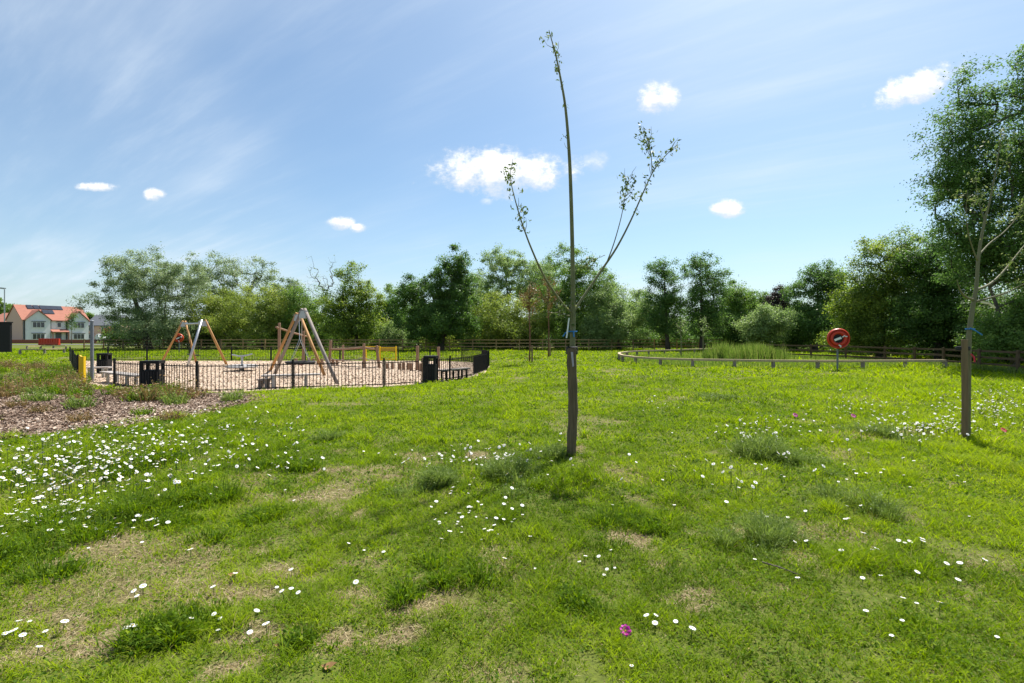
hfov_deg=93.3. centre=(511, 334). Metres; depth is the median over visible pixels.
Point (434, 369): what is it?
litter bin
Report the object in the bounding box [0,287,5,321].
street lamp
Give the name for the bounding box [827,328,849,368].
lifebuoy station
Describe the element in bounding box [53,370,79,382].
bed weed
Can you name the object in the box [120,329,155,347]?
shrub
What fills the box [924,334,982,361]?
shrub
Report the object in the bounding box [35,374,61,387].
bed weed
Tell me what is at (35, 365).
bed weed
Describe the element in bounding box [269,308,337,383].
swing set
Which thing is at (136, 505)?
weed clump
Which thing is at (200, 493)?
weed clump
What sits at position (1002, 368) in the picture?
long grass
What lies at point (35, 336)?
window
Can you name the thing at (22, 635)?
daisy
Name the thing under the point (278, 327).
climbing frame
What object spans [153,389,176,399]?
bed weed
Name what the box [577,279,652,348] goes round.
rounded green tree
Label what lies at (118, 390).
bed weed
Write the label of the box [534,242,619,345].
tall green tree
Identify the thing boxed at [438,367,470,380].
park bench
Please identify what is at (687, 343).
shrub
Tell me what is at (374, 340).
shrub
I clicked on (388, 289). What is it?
distant tree
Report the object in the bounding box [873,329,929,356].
shrub
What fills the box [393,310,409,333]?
shrub
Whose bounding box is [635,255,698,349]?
twin crown tree
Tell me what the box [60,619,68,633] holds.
daisy
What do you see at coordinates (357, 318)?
rounded green tree
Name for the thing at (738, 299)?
rounded green tree
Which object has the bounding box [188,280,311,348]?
hawthorn bush
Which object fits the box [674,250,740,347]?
twin crown tree
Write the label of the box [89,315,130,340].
terraced house
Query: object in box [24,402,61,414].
bed weed
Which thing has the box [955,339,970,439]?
tree stake
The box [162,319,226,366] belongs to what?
swing set
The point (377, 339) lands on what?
shrub
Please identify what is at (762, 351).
reeds
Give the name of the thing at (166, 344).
shrub
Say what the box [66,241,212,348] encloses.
willow tree
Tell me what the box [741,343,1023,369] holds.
wooden fence
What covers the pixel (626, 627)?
pink flower
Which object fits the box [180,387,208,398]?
bed weed
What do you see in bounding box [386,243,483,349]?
dense dark tree
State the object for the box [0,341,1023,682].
ground
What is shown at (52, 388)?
bed weed
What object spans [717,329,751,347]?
shrub
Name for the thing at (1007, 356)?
shrub
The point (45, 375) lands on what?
bed weed
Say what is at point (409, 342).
shrub
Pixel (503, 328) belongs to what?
hawthorn bush
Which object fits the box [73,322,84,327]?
window
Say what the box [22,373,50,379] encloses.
bed weed
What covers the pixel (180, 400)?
bed weed
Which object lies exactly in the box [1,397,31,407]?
bed weed
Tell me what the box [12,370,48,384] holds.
bed weed
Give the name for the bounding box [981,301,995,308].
cream tag
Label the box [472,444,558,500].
weed clump
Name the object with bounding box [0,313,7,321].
detached house
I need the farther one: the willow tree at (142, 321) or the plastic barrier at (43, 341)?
the plastic barrier at (43, 341)
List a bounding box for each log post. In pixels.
[416,346,418,369]
[437,347,439,367]
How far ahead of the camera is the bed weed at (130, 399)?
11.47 m
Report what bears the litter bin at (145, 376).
on the play area ground at (300, 366)
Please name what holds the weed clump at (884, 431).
on the ground at (592, 655)
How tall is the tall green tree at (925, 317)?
8.554 m
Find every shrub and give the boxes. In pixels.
[94,320,138,347]
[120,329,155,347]
[150,309,189,348]
[187,323,226,348]
[212,332,236,347]
[227,329,259,347]
[250,330,275,347]
[262,323,312,348]
[311,328,335,347]
[324,331,350,347]
[336,331,372,347]
[352,320,382,347]
[373,331,387,347]
[378,312,403,330]
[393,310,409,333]
[393,325,420,348]
[412,327,424,347]
[419,326,461,348]
[445,333,468,347]
[457,331,479,347]
[476,333,504,348]
[502,336,540,348]
[524,334,550,348]
[540,322,567,347]
[554,328,586,347]
[586,332,632,348]
[621,328,640,347]
[629,321,661,348]
[639,323,671,347]
[658,327,681,347]
[670,321,704,347]
[677,309,697,345]
[693,325,718,345]
[706,330,730,347]
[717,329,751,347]
[743,331,787,348]
[776,318,816,350]
[822,325,873,354]
[853,329,900,356]
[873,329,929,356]
[901,333,933,357]
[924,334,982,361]
[992,349,1023,363]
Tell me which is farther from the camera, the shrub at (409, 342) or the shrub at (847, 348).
the shrub at (409, 342)
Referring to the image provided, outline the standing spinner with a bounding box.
[225,353,257,370]
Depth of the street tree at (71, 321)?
87.97 m
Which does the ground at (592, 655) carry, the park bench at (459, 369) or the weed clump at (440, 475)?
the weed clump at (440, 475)
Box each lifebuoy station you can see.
[175,334,183,347]
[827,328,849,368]
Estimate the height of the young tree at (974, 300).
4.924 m
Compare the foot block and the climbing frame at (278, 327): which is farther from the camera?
the climbing frame at (278, 327)
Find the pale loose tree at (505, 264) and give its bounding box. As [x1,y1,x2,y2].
[473,243,559,318]
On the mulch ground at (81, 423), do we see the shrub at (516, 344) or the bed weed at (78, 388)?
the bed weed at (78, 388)
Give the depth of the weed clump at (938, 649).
2.41 m
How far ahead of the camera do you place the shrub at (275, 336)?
55.20 m
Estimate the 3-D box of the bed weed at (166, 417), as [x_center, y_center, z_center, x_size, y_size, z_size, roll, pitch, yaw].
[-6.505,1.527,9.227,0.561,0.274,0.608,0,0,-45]
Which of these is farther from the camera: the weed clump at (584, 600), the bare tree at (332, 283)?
the bare tree at (332, 283)
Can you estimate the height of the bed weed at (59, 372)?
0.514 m
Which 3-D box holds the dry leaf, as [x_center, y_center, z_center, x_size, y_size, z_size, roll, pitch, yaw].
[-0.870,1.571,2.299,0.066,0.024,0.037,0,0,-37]
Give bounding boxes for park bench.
[86,366,112,377]
[99,371,138,384]
[261,373,319,387]
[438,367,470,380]
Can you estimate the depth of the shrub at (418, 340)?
60.76 m
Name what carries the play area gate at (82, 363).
on the play area ground at (300, 366)
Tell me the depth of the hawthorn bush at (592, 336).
50.82 m
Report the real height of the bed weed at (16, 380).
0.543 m
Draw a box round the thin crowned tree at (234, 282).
[181,249,279,347]
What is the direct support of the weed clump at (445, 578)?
on the ground at (592, 655)
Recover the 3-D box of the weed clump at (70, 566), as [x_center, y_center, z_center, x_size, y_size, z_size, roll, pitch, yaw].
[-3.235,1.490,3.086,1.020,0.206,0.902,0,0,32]
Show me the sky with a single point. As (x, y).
(380, 135)
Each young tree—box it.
[500,31,681,346]
[950,126,1023,435]
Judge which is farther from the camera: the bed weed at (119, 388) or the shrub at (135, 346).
the shrub at (135, 346)
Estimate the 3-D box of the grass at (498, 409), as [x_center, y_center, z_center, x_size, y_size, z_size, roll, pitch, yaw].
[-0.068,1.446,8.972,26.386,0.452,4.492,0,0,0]
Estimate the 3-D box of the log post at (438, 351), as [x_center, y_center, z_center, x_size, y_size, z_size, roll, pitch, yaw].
[-4.009,1.240,26.376,0.170,1.196,0.162,0,0,0]
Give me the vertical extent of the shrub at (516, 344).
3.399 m
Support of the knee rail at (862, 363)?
on the ground at (592, 655)
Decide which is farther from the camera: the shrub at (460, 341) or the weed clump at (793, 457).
the shrub at (460, 341)
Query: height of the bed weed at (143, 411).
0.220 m
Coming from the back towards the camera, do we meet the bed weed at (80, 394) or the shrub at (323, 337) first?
the shrub at (323, 337)
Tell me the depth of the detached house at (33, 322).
108.43 m
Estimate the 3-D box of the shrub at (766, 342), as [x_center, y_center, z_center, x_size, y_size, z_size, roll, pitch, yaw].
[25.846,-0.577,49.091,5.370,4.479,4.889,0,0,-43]
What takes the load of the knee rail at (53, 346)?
on the ground at (592, 655)
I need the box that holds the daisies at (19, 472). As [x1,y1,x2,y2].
[0,383,1023,502]
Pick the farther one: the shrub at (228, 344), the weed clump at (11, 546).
the shrub at (228, 344)
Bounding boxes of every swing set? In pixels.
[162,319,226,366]
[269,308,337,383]
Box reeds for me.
[695,340,795,361]
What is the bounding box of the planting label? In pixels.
[571,352,573,366]
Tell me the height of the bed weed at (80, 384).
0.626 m
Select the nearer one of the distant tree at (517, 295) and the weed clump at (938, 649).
the weed clump at (938, 649)
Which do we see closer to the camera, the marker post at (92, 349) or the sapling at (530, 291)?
the marker post at (92, 349)
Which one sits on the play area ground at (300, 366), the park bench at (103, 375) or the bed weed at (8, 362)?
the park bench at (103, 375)
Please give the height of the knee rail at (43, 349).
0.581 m
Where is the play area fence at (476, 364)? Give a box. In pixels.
[69,347,489,391]
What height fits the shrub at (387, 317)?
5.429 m
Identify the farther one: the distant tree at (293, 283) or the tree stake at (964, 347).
the distant tree at (293, 283)
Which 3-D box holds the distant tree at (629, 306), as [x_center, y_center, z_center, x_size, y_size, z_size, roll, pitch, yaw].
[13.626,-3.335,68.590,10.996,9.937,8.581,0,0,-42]
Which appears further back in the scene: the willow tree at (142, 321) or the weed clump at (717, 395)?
the willow tree at (142, 321)
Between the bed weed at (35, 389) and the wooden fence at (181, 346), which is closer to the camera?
the bed weed at (35, 389)
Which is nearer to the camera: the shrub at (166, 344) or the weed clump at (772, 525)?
the weed clump at (772, 525)
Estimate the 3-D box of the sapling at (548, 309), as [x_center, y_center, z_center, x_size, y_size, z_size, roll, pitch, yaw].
[2.838,-1.357,34.572,1.860,6.014,1.696,0,0,19]
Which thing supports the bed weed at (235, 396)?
on the mulch ground at (81, 423)
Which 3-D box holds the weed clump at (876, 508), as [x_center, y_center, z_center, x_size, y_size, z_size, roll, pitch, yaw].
[3.218,1.471,4.433,0.698,0.282,1.002,0,0,-26]
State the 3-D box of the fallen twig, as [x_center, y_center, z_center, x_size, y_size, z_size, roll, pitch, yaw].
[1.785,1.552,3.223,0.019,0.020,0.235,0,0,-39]
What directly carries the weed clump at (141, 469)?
on the ground at (592, 655)
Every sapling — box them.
[519,281,542,361]
[537,276,560,356]
[677,319,689,354]
[699,317,708,354]
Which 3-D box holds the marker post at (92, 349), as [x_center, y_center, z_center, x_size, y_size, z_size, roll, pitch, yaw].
[-15.916,0.613,18.324,0.130,2.350,0.130,0,0,0]
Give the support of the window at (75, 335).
in the detached house at (33, 322)
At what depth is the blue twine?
7.51 m
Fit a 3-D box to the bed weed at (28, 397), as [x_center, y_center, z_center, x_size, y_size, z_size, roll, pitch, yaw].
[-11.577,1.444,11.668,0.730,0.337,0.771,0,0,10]
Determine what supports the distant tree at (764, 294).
on the ground at (592, 655)
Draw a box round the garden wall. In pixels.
[12,340,94,342]
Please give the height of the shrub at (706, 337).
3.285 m
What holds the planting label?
attached to the tree stake at (572, 409)
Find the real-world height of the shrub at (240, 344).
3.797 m
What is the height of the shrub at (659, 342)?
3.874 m
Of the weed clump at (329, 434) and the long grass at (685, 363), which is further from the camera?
the long grass at (685, 363)
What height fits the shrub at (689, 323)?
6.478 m
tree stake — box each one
[566,346,577,455]
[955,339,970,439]
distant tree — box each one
[0,297,20,313]
[86,312,94,319]
[246,275,318,345]
[372,282,406,325]
[464,270,510,321]
[511,259,569,344]
[585,280,636,318]
[624,287,654,309]
[715,279,751,314]
[745,289,791,314]
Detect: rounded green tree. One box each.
[309,260,390,349]
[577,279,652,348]
[714,281,762,337]
[815,221,943,356]
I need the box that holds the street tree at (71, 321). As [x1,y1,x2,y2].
[64,313,80,343]
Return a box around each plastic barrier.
[38,338,49,344]
[48,338,60,344]
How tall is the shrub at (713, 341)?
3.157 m
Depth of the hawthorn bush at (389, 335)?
51.09 m
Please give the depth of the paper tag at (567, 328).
6.39 m
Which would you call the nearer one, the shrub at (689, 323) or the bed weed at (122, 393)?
the bed weed at (122, 393)
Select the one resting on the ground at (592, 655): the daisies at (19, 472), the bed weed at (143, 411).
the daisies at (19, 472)
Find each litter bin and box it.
[96,353,111,372]
[139,360,164,388]
[422,356,438,381]
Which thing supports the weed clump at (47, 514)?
on the ground at (592, 655)
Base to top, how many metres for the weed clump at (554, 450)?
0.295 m
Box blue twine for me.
[965,327,982,334]
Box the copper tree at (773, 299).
[763,282,791,310]
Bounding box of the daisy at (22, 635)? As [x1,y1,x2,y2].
[19,632,26,645]
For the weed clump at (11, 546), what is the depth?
3.45 m
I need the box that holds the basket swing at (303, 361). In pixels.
[285,327,315,364]
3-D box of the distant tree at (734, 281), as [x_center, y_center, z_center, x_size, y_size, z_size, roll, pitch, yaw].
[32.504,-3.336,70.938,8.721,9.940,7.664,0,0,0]
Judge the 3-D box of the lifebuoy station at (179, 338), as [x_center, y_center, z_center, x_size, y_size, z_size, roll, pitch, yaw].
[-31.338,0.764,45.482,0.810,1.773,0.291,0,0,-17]
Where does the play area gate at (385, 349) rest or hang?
attached to the play area fence at (476, 364)
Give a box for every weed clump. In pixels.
[0,450,157,490]
[0,495,139,575]
[0,524,69,570]
[0,537,98,604]
[34,481,202,548]
[64,446,205,481]
[74,600,219,682]
[115,591,234,662]
[133,500,302,548]
[158,473,255,510]
[242,451,324,473]
[272,619,344,657]
[309,423,347,441]
[379,570,437,609]
[381,458,468,498]
[406,548,516,594]
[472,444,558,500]
[529,434,572,459]
[547,577,611,623]
[563,495,671,563]
[614,503,695,542]
[660,391,743,403]
[707,499,818,561]
[717,420,797,462]
[764,440,845,477]
[795,476,925,525]
[833,419,936,444]
[866,607,983,680]
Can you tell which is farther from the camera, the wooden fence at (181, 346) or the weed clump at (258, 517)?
the wooden fence at (181, 346)
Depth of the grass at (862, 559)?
3.78 m
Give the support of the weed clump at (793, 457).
on the ground at (592, 655)
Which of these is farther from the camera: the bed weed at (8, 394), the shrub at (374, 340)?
the shrub at (374, 340)
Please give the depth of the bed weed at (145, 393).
11.55 m
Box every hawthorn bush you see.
[173,284,254,345]
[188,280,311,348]
[271,283,338,345]
[376,320,409,345]
[459,288,560,348]
[575,318,614,349]
[728,302,801,347]
[941,283,1023,362]
[950,289,1023,364]
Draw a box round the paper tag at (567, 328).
[566,318,569,337]
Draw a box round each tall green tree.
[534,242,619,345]
[779,257,851,351]
[879,226,999,358]
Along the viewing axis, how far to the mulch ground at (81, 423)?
10.19 m
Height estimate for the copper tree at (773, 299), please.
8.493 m
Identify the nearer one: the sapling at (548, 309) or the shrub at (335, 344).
the sapling at (548, 309)
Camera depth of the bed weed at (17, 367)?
20.97 m
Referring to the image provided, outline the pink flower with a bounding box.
[620,624,630,636]
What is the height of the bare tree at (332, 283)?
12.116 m
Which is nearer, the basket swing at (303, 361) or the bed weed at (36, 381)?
the bed weed at (36, 381)
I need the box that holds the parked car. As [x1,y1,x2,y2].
[95,334,105,341]
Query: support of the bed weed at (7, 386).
on the mulch ground at (81, 423)
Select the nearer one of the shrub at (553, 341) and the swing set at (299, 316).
the swing set at (299, 316)
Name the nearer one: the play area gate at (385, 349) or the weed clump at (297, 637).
the weed clump at (297, 637)
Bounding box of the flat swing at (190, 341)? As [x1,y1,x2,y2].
[187,325,190,354]
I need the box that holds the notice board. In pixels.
[0,322,12,351]
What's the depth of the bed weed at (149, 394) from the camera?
11.60 m
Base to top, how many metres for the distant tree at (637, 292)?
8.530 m
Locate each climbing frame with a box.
[275,323,306,365]
[328,340,380,367]
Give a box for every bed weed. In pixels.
[0,356,16,365]
[0,358,18,369]
[0,377,19,391]
[0,387,25,397]
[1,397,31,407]
[2,371,34,384]
[3,373,39,390]
[7,360,37,371]
[8,376,43,387]
[10,388,49,401]
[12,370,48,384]
[19,383,51,393]
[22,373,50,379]
[23,377,47,388]
[24,358,38,368]
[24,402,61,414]
[28,389,61,401]
[30,369,60,378]
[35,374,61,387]
[38,383,66,392]
[44,366,72,375]
[46,362,68,372]
[46,382,75,393]
[52,372,99,394]
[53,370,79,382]
[53,377,90,387]
[59,391,105,409]
[60,382,97,393]
[60,407,101,421]
[61,368,79,379]
[62,381,95,392]
[64,386,93,395]
[68,390,91,398]
[99,384,132,394]
[107,386,139,395]
[112,383,139,399]
[116,392,149,401]
[123,377,168,401]
[126,384,164,400]
[128,405,156,415]
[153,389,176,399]
[153,409,185,420]
[154,375,197,399]
[155,379,186,392]
[157,388,195,404]
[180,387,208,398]
[215,387,247,401]
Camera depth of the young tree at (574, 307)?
6.46 m
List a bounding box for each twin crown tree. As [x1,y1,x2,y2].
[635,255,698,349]
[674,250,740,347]
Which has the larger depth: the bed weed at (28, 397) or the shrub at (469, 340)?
the shrub at (469, 340)
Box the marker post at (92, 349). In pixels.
[90,320,93,381]
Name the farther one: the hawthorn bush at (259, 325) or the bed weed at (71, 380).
the hawthorn bush at (259, 325)
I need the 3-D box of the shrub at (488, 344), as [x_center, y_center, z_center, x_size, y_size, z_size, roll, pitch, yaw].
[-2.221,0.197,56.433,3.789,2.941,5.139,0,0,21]
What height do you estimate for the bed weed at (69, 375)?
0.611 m
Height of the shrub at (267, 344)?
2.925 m
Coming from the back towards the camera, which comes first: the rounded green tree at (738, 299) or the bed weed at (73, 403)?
the rounded green tree at (738, 299)
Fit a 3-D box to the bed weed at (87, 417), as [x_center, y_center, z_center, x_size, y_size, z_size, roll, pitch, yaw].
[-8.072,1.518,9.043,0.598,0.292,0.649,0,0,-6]
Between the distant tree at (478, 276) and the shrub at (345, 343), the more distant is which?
the distant tree at (478, 276)
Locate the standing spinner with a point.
(244, 366)
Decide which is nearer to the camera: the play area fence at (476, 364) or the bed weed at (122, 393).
the bed weed at (122, 393)
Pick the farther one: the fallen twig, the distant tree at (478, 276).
the distant tree at (478, 276)
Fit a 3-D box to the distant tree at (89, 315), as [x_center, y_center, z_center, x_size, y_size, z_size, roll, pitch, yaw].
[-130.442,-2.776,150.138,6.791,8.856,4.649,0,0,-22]
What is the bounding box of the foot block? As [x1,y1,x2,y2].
[257,378,270,387]
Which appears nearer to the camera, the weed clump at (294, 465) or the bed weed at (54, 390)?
the weed clump at (294, 465)
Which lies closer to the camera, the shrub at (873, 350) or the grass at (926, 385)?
the grass at (926, 385)
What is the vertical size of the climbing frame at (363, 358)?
1.548 m
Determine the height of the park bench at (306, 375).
0.445 m
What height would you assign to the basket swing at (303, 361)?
2.068 m
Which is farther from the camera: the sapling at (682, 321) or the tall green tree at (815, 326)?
the tall green tree at (815, 326)
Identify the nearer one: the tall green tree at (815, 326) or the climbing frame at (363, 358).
the climbing frame at (363, 358)
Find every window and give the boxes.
[32,321,45,327]
[32,333,45,339]
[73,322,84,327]
[73,333,84,338]
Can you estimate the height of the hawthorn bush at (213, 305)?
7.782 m
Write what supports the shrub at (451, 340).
on the ground at (592, 655)
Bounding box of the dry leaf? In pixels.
[321,661,336,669]
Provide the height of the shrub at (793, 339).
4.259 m
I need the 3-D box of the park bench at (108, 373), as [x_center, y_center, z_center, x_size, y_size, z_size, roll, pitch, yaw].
[-14.196,1.585,17.629,3.240,0.405,0.408,0,0,33]
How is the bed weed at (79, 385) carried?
on the mulch ground at (81, 423)
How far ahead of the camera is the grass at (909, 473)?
5.56 m
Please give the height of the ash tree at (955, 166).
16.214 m
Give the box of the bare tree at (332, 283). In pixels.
[306,255,334,297]
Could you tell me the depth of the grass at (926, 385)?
13.48 m
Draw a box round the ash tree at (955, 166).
[894,44,1023,364]
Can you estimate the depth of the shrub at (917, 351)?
33.47 m
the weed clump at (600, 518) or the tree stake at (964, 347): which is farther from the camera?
the tree stake at (964, 347)
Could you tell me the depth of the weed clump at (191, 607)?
2.62 m
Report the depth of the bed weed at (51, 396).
11.54 m
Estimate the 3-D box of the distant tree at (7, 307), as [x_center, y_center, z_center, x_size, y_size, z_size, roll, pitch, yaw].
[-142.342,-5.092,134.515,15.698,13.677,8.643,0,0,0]
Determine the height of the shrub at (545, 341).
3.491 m
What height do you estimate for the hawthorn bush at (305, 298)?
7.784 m
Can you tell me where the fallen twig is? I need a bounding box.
[762,561,799,574]
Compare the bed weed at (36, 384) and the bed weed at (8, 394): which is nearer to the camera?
the bed weed at (8, 394)
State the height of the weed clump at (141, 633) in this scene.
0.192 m
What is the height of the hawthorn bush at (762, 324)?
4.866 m
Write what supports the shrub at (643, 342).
on the ground at (592, 655)
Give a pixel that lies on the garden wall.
(36, 341)
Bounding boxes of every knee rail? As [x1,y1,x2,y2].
[18,348,64,354]
[26,345,66,348]
[618,348,947,368]
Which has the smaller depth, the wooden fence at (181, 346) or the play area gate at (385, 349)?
the play area gate at (385, 349)
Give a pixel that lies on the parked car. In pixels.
(96, 338)
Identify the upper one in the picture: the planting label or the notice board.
the notice board
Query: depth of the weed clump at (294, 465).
5.67 m
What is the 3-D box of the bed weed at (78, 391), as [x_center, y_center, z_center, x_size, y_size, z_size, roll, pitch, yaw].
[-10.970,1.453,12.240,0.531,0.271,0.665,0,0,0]
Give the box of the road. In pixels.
[12,344,185,344]
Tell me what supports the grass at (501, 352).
on the ground at (592, 655)
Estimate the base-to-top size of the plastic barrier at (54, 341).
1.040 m
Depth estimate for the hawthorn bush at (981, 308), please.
26.89 m
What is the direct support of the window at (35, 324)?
in the detached house at (33, 322)
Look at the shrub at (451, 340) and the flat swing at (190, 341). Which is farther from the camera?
the shrub at (451, 340)
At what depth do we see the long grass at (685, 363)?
26.26 m
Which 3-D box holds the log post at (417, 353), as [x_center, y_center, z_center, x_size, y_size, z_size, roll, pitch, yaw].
[-4.792,1.192,24.518,0.170,1.292,0.162,0,0,0]
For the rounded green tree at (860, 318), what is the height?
9.279 m
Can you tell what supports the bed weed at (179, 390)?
on the mulch ground at (81, 423)
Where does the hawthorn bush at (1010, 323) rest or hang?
on the ground at (592, 655)
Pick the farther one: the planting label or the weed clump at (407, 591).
the planting label
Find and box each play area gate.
[79,355,85,381]
[365,346,396,360]
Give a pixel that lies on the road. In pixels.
(66, 344)
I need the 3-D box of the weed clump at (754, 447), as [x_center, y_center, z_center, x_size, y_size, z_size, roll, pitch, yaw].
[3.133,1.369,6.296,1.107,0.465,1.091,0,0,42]
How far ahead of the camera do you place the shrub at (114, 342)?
56.98 m
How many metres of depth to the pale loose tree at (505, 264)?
62.25 m
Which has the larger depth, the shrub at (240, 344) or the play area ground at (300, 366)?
the shrub at (240, 344)
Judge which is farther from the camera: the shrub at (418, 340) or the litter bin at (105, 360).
the shrub at (418, 340)
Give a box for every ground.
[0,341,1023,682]
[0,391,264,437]
[86,361,489,391]
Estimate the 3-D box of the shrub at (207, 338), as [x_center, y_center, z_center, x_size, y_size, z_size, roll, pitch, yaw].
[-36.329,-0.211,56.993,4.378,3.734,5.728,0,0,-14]
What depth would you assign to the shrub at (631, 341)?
56.86 m
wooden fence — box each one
[83,339,220,349]
[221,339,721,349]
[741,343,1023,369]
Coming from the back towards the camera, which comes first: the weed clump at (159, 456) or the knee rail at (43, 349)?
the knee rail at (43, 349)
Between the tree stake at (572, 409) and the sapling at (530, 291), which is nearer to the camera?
the tree stake at (572, 409)
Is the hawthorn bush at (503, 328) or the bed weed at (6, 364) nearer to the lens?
the bed weed at (6, 364)
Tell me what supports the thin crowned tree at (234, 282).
on the ground at (592, 655)
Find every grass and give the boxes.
[0,347,932,363]
[0,358,1023,382]
[0,398,1023,446]
[0,433,1023,504]
[0,483,1023,577]
[90,371,1023,405]
[620,350,941,368]
[788,355,1023,374]
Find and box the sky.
[0,0,1023,332]
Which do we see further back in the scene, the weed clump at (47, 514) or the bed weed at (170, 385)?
the bed weed at (170, 385)
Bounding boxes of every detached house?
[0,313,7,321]
[5,304,89,339]
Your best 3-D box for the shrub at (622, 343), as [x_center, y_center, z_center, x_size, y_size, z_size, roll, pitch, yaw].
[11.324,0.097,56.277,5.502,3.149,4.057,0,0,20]
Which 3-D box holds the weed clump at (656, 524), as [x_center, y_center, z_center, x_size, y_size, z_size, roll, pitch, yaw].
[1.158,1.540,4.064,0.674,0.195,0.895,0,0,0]
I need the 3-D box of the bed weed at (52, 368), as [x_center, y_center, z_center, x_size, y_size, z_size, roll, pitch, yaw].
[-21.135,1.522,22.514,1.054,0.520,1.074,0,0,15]
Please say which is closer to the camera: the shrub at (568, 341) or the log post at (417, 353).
the log post at (417, 353)
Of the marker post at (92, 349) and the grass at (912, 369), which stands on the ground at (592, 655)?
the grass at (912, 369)
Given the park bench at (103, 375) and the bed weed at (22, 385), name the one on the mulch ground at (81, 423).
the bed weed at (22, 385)
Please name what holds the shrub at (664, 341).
on the ground at (592, 655)

